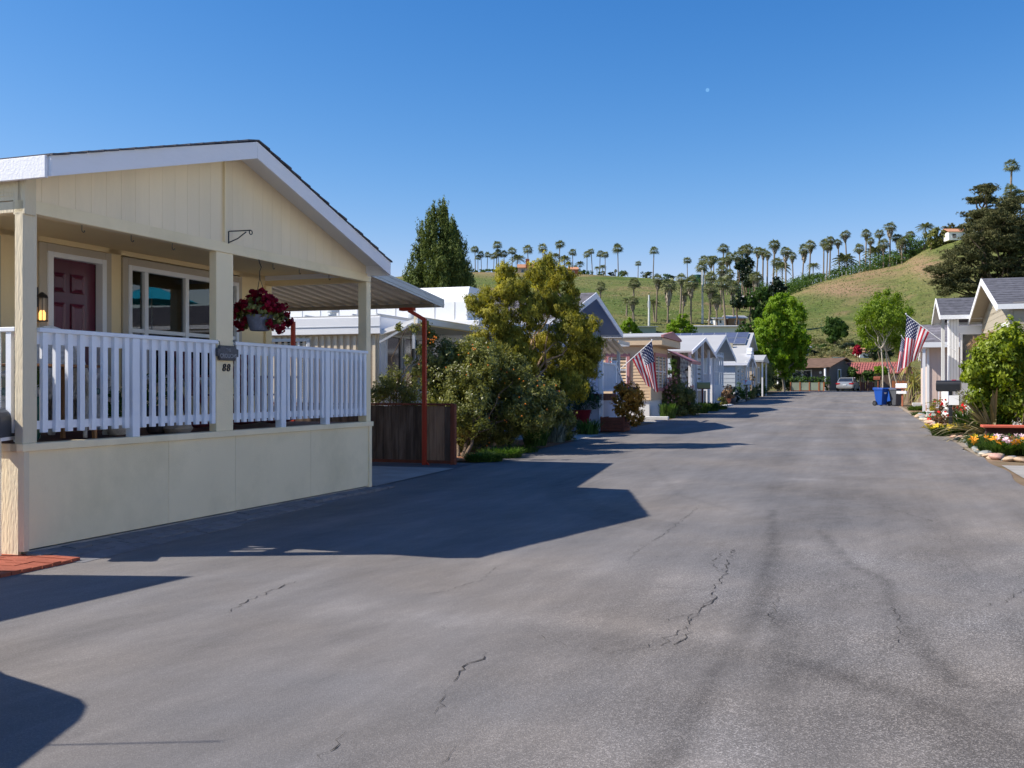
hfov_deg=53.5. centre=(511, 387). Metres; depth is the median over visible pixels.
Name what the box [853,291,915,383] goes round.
birch tree
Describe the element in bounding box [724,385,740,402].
garden shrub
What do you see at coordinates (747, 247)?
fan palm
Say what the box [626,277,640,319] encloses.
fan palm
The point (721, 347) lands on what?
gabled home
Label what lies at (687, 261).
fan palm
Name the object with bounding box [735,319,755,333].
garden tree
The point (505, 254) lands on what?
fan palm
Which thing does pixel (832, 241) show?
fan palm
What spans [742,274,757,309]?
saddle tree
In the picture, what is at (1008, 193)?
fan palm
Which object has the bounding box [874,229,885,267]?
fan palm
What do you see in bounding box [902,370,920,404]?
dracaena plant
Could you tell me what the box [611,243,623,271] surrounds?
fan palm
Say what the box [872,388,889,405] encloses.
wheelie bin
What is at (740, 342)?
solar home
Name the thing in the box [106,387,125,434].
potted plant
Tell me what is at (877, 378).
mailbox
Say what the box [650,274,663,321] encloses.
fan palm
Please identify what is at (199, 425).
slat rocking chair
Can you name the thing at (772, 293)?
saddle tree
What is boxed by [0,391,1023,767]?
road
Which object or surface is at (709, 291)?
fan palm
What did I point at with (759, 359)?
mobile home
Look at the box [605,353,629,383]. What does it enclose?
window
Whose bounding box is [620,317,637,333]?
lime tree
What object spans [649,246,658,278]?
fan palm
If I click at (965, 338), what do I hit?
window
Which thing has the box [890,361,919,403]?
dracaena plant
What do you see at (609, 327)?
blue house
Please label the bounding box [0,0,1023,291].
sky
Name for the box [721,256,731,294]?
fan palm
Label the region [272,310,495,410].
mobile home
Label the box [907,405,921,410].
grass clump
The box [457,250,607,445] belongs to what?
golden tree
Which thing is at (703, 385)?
mailbox
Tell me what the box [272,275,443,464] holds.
carport
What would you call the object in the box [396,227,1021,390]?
hillside ground
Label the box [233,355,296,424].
slat rocking chair
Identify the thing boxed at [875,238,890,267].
fan palm
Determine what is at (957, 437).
stone border
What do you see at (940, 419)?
red rose
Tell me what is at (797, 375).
understorey shrub
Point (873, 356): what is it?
garden tree
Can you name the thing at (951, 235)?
distant house
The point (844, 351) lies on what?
bank shrub
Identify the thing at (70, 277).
door
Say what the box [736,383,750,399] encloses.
garden shrub
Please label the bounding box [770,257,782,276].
fan palm
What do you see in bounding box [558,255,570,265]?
feather palm
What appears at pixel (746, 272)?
saddle tree
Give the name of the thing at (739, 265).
saddle tree
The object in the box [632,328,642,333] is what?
lime tree
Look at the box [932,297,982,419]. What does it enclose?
porch wing
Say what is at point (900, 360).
flag
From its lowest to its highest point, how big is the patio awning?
3.105 m
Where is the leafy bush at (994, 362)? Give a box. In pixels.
[958,314,1023,424]
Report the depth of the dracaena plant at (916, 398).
60.49 m
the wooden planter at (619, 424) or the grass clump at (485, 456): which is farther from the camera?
the wooden planter at (619, 424)
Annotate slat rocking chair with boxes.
[166,351,247,427]
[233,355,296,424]
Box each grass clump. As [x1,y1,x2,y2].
[460,450,506,461]
[476,445,531,457]
[501,443,541,452]
[655,402,678,417]
[696,402,712,412]
[704,401,721,410]
[718,405,728,409]
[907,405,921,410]
[910,411,925,414]
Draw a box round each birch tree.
[852,292,905,387]
[853,286,916,387]
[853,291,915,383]
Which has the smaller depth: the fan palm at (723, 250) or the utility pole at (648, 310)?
the utility pole at (648, 310)
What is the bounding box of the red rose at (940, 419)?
[927,397,969,424]
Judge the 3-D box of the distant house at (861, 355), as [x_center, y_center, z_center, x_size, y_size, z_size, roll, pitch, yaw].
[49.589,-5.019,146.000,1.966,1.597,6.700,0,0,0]
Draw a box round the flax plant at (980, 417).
[923,389,996,442]
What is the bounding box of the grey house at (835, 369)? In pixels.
[777,358,851,390]
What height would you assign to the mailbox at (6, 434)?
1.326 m
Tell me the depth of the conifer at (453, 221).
63.80 m
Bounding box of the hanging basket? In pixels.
[233,260,293,334]
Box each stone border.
[914,413,944,425]
[950,435,971,442]
[971,446,1023,462]
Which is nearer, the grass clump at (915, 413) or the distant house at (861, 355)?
the grass clump at (915, 413)
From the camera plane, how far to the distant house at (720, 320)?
198.00 m
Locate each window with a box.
[0,236,0,326]
[121,257,241,386]
[272,338,309,401]
[385,335,444,393]
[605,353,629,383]
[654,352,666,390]
[698,359,704,381]
[737,368,739,384]
[741,369,743,384]
[757,367,759,382]
[802,370,811,380]
[960,333,980,373]
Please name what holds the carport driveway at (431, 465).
on the yard at (642, 424)
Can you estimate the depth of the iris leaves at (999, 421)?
26.65 m
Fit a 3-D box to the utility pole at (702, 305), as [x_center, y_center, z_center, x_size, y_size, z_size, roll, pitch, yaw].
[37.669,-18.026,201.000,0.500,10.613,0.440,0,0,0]
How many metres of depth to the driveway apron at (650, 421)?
38.50 m
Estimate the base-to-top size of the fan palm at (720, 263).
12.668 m
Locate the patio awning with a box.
[602,339,629,416]
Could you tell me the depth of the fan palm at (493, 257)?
515.58 m
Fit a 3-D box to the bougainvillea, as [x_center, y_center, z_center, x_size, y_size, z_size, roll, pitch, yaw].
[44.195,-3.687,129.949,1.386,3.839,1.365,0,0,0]
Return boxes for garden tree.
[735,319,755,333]
[846,366,861,380]
[855,340,862,361]
[862,369,875,389]
[863,346,882,361]
[873,345,884,361]
[873,365,889,387]
[874,347,895,361]
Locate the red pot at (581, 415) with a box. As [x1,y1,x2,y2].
[569,410,590,429]
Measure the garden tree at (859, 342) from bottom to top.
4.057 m
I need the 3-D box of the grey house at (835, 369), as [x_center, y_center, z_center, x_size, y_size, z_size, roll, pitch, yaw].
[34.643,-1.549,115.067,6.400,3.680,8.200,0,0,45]
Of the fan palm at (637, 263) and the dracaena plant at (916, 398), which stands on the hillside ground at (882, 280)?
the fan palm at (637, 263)
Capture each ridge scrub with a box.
[471,267,593,274]
[695,233,929,295]
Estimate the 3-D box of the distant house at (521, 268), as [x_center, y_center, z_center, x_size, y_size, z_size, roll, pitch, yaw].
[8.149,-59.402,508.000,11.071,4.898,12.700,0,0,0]
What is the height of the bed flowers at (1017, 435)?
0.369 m
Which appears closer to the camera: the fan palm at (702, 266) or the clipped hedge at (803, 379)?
the clipped hedge at (803, 379)
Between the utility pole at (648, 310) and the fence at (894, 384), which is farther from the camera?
the utility pole at (648, 310)
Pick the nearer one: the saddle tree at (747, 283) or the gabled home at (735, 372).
the gabled home at (735, 372)
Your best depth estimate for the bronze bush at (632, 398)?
31.09 m
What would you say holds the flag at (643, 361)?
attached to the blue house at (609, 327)
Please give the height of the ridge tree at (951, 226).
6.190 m
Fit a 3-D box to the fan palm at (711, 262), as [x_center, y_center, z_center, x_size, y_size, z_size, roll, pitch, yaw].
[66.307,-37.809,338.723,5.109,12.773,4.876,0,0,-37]
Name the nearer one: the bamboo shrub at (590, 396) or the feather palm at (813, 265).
the bamboo shrub at (590, 396)
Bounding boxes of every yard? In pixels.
[373,391,780,486]
[898,391,1023,485]
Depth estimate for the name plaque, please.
11.62 m
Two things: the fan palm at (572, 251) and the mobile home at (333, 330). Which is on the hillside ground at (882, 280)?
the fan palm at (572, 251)
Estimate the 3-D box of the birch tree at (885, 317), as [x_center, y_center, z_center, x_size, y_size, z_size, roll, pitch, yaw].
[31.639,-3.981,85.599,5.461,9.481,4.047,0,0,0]
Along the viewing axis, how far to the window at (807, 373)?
112.90 m
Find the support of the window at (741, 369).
in the gabled home at (735, 372)
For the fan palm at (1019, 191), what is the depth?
299.55 m
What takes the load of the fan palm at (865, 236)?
on the hillside ground at (882, 280)
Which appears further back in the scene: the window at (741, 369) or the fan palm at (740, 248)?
the fan palm at (740, 248)
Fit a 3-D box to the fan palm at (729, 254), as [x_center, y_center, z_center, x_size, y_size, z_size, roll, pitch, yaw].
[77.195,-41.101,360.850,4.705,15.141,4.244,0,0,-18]
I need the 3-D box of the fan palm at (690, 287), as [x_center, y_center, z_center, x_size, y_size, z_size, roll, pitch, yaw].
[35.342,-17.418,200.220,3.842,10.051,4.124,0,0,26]
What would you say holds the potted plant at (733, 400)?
on the yard at (642, 424)
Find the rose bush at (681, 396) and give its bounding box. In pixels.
[661,373,702,415]
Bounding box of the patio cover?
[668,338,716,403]
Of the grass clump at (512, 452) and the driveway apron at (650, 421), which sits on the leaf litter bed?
the grass clump at (512, 452)
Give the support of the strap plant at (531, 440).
on the leaf litter bed
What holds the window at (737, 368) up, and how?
in the gabled home at (735, 372)
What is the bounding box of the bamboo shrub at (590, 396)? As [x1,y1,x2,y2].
[566,377,602,413]
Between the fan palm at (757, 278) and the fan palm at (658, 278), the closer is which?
the fan palm at (658, 278)
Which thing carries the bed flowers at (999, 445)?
on the yard at (1015, 476)
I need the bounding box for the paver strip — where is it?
[24,485,393,562]
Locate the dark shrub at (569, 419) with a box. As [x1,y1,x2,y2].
[526,392,579,440]
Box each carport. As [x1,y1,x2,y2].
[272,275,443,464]
[845,362,912,390]
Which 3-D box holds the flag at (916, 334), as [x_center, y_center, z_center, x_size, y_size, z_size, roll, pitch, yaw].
[15.175,-1.713,36.994,1.845,2.073,0.274,0,0,14]
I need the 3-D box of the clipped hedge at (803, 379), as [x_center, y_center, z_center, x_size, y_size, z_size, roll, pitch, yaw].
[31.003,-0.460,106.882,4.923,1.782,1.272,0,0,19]
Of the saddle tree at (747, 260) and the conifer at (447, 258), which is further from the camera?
the saddle tree at (747, 260)
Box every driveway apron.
[489,433,602,439]
[630,420,664,422]
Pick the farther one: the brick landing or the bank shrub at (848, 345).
the bank shrub at (848, 345)
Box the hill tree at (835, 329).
[821,316,848,346]
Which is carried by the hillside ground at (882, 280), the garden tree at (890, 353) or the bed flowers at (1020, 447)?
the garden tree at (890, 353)
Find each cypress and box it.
[920,194,1023,297]
[955,183,1003,276]
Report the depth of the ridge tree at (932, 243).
298.95 m
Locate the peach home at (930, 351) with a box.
[920,325,970,412]
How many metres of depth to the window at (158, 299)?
13.33 m
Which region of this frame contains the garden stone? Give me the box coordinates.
[163,422,192,433]
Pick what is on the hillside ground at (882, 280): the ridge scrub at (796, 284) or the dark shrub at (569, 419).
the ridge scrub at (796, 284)
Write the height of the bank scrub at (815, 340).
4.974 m
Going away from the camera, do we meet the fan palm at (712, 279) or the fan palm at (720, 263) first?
the fan palm at (712, 279)
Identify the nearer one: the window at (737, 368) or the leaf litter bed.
the leaf litter bed
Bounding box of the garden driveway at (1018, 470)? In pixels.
[1002,465,1023,477]
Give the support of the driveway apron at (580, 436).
on the yard at (642, 424)
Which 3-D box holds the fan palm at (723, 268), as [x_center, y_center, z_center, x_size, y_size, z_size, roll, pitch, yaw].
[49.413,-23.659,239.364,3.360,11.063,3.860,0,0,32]
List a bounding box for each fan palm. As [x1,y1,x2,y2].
[469,245,478,269]
[478,251,483,268]
[484,251,490,267]
[491,253,497,268]
[493,240,502,266]
[494,248,502,261]
[500,250,507,257]
[506,246,516,266]
[522,244,532,256]
[538,243,547,254]
[555,240,565,260]
[567,249,576,265]
[582,250,590,258]
[588,248,593,273]
[595,281,604,297]
[596,250,602,273]
[600,251,608,274]
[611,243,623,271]
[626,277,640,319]
[626,296,639,321]
[634,260,641,277]
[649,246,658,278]
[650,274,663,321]
[659,278,678,322]
[675,272,686,313]
[676,286,688,317]
[683,257,691,276]
[683,274,699,323]
[695,260,709,296]
[698,255,707,286]
[702,282,717,324]
[704,256,717,277]
[704,270,717,314]
[710,294,722,324]
[712,275,730,324]
[715,265,727,309]
[716,244,729,261]
[716,257,725,291]
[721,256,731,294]
[722,279,741,315]
[725,252,734,274]
[725,269,735,298]
[730,250,743,278]
[737,245,748,287]
[742,243,753,255]
[748,271,764,291]
[754,246,761,271]
[758,248,767,280]
[763,251,770,286]
[767,239,780,284]
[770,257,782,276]
[780,247,791,285]
[788,252,796,278]
[798,243,809,274]
[804,239,816,274]
[820,238,827,275]
[822,243,833,280]
[825,236,835,273]
[833,239,843,265]
[839,230,850,266]
[853,243,864,271]
[860,228,871,270]
[866,237,874,269]
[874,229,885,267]
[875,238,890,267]
[882,221,896,266]
[891,234,901,252]
[896,238,907,263]
[900,235,909,259]
[905,231,915,250]
[1003,158,1020,190]
[1003,183,1017,196]
[1013,188,1023,216]
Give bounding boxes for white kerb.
[644,416,668,419]
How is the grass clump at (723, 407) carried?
on the yard at (642, 424)
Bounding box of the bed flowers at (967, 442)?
[954,433,1010,447]
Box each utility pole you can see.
[648,295,649,325]
[701,270,703,323]
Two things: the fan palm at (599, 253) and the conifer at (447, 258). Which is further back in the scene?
the fan palm at (599, 253)
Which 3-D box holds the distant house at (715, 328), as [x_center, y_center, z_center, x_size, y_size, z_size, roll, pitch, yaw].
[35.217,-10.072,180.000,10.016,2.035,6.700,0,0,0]
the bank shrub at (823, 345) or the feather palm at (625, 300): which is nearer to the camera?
the bank shrub at (823, 345)
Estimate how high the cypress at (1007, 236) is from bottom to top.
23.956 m
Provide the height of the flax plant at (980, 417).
1.797 m
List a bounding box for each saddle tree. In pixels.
[729,291,746,324]
[733,260,745,309]
[736,265,752,307]
[741,253,753,295]
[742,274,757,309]
[744,292,757,328]
[750,304,764,319]
[752,286,769,302]
[755,296,770,313]
[761,282,780,304]
[768,276,788,292]
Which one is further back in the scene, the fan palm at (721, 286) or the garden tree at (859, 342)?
the fan palm at (721, 286)
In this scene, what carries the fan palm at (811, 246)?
on the hillside ground at (882, 280)
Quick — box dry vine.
[966,329,993,349]
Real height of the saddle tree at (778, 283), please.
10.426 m
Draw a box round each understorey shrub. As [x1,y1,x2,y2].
[770,374,788,390]
[782,372,803,386]
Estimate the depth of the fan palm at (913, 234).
316.60 m
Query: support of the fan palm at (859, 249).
on the hillside ground at (882, 280)
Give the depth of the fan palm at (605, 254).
496.95 m
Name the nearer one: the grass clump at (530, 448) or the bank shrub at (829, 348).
the grass clump at (530, 448)
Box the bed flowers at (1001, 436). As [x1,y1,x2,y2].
[986,433,1023,441]
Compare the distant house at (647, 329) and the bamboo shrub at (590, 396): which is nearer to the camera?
the bamboo shrub at (590, 396)
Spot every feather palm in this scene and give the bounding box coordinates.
[509,254,527,266]
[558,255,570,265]
[620,298,631,315]
[644,299,662,320]
[772,262,791,281]
[805,262,820,275]
[831,253,857,272]
[861,246,888,265]
[915,222,934,240]
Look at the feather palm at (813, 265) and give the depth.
354.74 m
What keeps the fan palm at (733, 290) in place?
on the hillside ground at (882, 280)
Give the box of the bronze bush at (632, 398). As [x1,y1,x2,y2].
[609,381,645,427]
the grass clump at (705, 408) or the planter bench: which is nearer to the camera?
the planter bench
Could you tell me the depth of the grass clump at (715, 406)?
50.58 m
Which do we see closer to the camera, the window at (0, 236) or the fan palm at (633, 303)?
the window at (0, 236)
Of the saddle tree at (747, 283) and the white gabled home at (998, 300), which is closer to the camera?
the white gabled home at (998, 300)
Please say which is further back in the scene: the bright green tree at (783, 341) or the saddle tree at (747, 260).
the saddle tree at (747, 260)
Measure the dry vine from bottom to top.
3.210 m
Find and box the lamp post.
[684,367,691,388]
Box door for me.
[54,258,86,430]
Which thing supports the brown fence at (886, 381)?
on the street end apron
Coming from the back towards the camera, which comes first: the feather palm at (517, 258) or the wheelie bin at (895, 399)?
the feather palm at (517, 258)
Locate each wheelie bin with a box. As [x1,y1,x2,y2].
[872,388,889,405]
[887,388,903,405]
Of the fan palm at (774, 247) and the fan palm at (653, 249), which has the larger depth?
the fan palm at (653, 249)
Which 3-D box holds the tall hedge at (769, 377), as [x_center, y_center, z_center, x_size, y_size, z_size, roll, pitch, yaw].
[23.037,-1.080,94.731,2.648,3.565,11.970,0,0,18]
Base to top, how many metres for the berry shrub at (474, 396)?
3.085 m
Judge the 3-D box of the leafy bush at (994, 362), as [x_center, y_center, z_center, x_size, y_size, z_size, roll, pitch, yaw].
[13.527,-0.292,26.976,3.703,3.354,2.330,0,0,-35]
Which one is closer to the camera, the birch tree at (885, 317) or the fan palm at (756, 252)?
the birch tree at (885, 317)
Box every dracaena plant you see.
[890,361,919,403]
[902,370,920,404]
[908,378,920,403]
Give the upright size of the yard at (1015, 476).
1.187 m
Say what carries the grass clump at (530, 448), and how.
on the leaf litter bed
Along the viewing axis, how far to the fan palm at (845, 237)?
340.80 m
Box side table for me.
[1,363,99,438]
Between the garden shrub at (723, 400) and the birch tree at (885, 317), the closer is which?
the garden shrub at (723, 400)
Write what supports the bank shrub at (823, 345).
on the hillside ground at (882, 280)
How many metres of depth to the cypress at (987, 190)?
156.21 m
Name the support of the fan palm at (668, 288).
on the hillside ground at (882, 280)
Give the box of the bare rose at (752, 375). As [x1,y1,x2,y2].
[745,374,756,397]
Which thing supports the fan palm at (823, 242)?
on the hillside ground at (882, 280)
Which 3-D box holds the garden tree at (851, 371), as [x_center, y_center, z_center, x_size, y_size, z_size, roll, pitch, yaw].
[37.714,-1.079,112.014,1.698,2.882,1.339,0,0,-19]
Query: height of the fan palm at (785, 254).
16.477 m
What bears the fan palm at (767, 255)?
on the hillside ground at (882, 280)
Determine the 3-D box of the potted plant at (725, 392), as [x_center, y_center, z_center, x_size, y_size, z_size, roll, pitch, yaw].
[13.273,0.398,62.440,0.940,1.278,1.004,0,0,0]
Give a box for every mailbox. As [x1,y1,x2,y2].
[0,408,14,555]
[697,382,709,403]
[743,380,751,400]
[873,376,881,387]
[896,383,906,405]
[936,380,960,429]
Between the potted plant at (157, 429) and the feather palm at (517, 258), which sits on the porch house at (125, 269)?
the potted plant at (157, 429)
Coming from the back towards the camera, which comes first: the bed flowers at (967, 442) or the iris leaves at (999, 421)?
the iris leaves at (999, 421)
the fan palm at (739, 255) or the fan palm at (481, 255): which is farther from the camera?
the fan palm at (481, 255)
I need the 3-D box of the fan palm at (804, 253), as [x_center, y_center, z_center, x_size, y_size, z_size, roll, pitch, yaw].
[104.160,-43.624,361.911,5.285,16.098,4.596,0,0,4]
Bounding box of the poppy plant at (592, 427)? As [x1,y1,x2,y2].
[575,419,604,434]
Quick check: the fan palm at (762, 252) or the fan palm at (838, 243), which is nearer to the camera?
the fan palm at (838, 243)
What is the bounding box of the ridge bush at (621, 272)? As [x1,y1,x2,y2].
[618,270,625,275]
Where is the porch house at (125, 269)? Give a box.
[0,139,392,554]
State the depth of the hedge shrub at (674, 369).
47.46 m
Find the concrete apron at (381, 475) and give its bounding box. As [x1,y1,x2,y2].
[372,466,452,485]
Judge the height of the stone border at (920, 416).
0.263 m
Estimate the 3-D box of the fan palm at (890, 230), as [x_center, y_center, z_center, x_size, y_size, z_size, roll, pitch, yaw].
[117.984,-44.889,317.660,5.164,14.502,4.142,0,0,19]
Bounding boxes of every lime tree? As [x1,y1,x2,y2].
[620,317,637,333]
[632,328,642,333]
[665,313,697,332]
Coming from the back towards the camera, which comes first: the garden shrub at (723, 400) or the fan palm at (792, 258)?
the fan palm at (792, 258)
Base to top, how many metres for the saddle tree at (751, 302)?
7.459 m
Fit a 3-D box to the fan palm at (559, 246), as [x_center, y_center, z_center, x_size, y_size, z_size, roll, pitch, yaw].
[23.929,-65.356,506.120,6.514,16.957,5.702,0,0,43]
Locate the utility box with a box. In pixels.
[926,411,935,416]
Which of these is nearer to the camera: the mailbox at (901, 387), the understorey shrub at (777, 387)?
the mailbox at (901, 387)
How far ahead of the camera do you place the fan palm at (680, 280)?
209.02 m
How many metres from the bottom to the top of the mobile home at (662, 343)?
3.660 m
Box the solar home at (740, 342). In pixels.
[675,332,757,352]
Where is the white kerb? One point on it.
(657, 417)
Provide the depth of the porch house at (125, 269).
11.37 m
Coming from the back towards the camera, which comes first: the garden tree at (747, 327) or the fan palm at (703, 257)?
the fan palm at (703, 257)
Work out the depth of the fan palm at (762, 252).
385.48 m
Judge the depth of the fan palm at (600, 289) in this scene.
205.62 m
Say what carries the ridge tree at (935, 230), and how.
on the hillside ground at (882, 280)
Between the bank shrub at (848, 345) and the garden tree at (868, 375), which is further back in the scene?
the bank shrub at (848, 345)
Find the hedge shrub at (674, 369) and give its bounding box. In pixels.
[668,357,680,382]
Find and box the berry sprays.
[371,320,432,405]
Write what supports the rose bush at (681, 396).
on the yard at (642, 424)
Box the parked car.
[836,377,859,390]
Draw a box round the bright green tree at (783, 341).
[752,291,816,391]
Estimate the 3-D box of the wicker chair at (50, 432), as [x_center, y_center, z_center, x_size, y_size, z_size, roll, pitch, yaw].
[-4.614,-0.059,10.492,0.765,1.123,0.769,0,0,0]
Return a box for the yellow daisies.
[921,422,970,435]
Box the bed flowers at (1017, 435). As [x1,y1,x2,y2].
[1000,432,1023,439]
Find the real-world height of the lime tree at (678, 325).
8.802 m
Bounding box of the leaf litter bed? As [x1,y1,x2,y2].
[457,440,573,460]
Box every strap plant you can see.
[521,428,554,445]
[547,422,572,442]
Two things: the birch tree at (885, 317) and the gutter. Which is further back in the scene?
the birch tree at (885, 317)
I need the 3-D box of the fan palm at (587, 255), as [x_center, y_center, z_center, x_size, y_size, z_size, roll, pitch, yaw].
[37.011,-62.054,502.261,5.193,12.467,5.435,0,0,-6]
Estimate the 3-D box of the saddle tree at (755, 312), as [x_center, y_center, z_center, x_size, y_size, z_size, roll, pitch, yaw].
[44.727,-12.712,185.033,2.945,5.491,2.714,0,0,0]
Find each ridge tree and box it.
[923,231,942,249]
[928,226,948,245]
[940,223,958,228]
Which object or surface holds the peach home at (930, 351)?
on the yard at (1015, 476)
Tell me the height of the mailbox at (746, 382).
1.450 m
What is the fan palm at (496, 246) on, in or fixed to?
on the hillside ground at (882, 280)
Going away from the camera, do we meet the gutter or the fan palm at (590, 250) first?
the gutter
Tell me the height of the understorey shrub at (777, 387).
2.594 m
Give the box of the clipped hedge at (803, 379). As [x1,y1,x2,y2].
[785,375,830,390]
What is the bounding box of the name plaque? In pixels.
[216,341,237,360]
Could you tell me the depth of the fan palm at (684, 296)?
211.70 m
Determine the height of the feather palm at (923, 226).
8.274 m
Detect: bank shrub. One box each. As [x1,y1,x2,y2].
[811,343,827,349]
[821,346,834,351]
[833,348,851,355]
[838,342,855,348]
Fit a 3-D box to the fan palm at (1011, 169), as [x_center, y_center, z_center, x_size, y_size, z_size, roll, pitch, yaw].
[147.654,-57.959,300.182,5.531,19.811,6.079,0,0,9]
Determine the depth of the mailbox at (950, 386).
28.25 m
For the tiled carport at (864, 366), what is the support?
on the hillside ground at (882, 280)
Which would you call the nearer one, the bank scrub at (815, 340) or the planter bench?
the planter bench
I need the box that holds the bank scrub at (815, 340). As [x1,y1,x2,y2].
[805,336,918,357]
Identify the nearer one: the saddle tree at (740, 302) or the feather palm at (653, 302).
the saddle tree at (740, 302)
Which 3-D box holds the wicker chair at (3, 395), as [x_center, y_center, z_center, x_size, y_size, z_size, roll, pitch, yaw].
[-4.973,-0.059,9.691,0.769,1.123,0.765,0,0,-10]
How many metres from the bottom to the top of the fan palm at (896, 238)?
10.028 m
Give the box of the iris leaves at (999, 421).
[963,414,1014,436]
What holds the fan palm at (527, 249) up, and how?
on the hillside ground at (882, 280)
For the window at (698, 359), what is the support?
in the gabled home at (721, 347)
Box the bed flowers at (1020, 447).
[1002,437,1023,455]
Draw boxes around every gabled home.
[668,335,735,402]
[719,348,756,396]
[968,277,1023,424]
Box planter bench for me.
[980,424,1023,435]
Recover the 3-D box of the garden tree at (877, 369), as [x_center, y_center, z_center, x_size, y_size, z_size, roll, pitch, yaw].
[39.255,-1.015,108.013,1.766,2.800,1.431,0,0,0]
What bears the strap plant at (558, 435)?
on the leaf litter bed
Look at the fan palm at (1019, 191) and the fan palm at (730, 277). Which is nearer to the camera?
the fan palm at (1019, 191)
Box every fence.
[273,402,456,464]
[790,382,824,390]
[860,381,873,390]
[883,375,920,390]
[892,381,907,392]
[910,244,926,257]
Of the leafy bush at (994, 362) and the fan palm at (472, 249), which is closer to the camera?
the leafy bush at (994, 362)
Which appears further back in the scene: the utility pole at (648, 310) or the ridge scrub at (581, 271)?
the ridge scrub at (581, 271)
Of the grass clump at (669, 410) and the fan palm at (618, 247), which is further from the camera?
the fan palm at (618, 247)
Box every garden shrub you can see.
[717,397,727,404]
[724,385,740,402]
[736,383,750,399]
[744,385,757,398]
[753,385,760,396]
[757,383,767,395]
[926,398,940,415]
[953,391,971,412]
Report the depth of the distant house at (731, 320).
200.00 m
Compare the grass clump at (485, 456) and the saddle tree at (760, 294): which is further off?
the saddle tree at (760, 294)
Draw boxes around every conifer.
[400,194,474,287]
[431,214,476,287]
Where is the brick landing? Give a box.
[0,554,79,577]
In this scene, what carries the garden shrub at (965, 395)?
on the yard at (1015, 476)
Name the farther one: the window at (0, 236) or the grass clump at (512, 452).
the grass clump at (512, 452)
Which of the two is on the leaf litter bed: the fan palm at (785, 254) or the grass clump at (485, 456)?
the grass clump at (485, 456)
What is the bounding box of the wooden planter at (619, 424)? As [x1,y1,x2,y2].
[600,416,629,431]
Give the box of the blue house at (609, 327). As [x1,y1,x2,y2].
[489,293,623,430]
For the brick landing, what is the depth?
8.58 m
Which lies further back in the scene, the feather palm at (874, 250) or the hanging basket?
the feather palm at (874, 250)
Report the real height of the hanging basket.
0.907 m
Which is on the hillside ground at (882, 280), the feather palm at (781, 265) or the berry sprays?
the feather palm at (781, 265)
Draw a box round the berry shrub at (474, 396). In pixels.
[413,328,565,456]
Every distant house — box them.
[517,264,532,272]
[568,267,578,273]
[630,326,657,333]
[685,325,742,332]
[707,317,727,324]
[722,315,747,324]
[847,347,869,357]
[939,229,964,242]
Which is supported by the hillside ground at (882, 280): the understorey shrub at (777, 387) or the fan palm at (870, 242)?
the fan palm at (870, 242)
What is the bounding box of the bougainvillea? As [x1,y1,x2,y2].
[852,344,861,361]
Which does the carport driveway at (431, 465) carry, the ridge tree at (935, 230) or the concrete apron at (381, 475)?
the concrete apron at (381, 475)
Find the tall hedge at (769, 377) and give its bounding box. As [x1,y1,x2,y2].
[760,359,775,391]
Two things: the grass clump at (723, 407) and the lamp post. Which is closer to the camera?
the lamp post
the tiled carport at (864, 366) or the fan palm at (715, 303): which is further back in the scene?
the fan palm at (715, 303)
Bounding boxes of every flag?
[620,339,657,391]
[896,335,920,371]
[902,313,956,368]
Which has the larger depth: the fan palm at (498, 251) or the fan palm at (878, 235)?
the fan palm at (498, 251)
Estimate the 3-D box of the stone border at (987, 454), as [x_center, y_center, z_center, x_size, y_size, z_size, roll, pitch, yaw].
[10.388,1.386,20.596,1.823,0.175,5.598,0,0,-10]
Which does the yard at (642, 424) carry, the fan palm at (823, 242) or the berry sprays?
the berry sprays
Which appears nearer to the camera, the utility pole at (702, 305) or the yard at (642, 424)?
the yard at (642, 424)
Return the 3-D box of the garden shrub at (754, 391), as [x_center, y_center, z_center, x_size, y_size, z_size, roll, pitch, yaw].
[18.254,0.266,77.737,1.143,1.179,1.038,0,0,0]
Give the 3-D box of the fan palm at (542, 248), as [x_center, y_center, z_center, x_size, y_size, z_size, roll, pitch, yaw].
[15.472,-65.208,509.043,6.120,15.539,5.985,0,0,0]
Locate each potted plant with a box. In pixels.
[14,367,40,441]
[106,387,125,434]
[146,373,175,432]
[721,384,735,403]
[727,389,736,403]
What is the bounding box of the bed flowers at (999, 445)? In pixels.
[968,435,1023,454]
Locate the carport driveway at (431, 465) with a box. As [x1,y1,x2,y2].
[367,462,474,487]
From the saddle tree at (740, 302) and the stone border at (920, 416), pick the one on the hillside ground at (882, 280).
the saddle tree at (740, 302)
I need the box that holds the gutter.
[898,406,979,455]
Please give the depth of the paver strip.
10.45 m
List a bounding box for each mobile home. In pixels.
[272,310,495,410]
[284,287,494,413]
[602,332,700,415]
[744,355,768,395]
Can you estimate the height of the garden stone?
0.190 m
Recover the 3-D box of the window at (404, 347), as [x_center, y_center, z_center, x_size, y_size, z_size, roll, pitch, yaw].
[-2.280,-0.540,24.541,0.080,1.340,3.600,0,0,18]

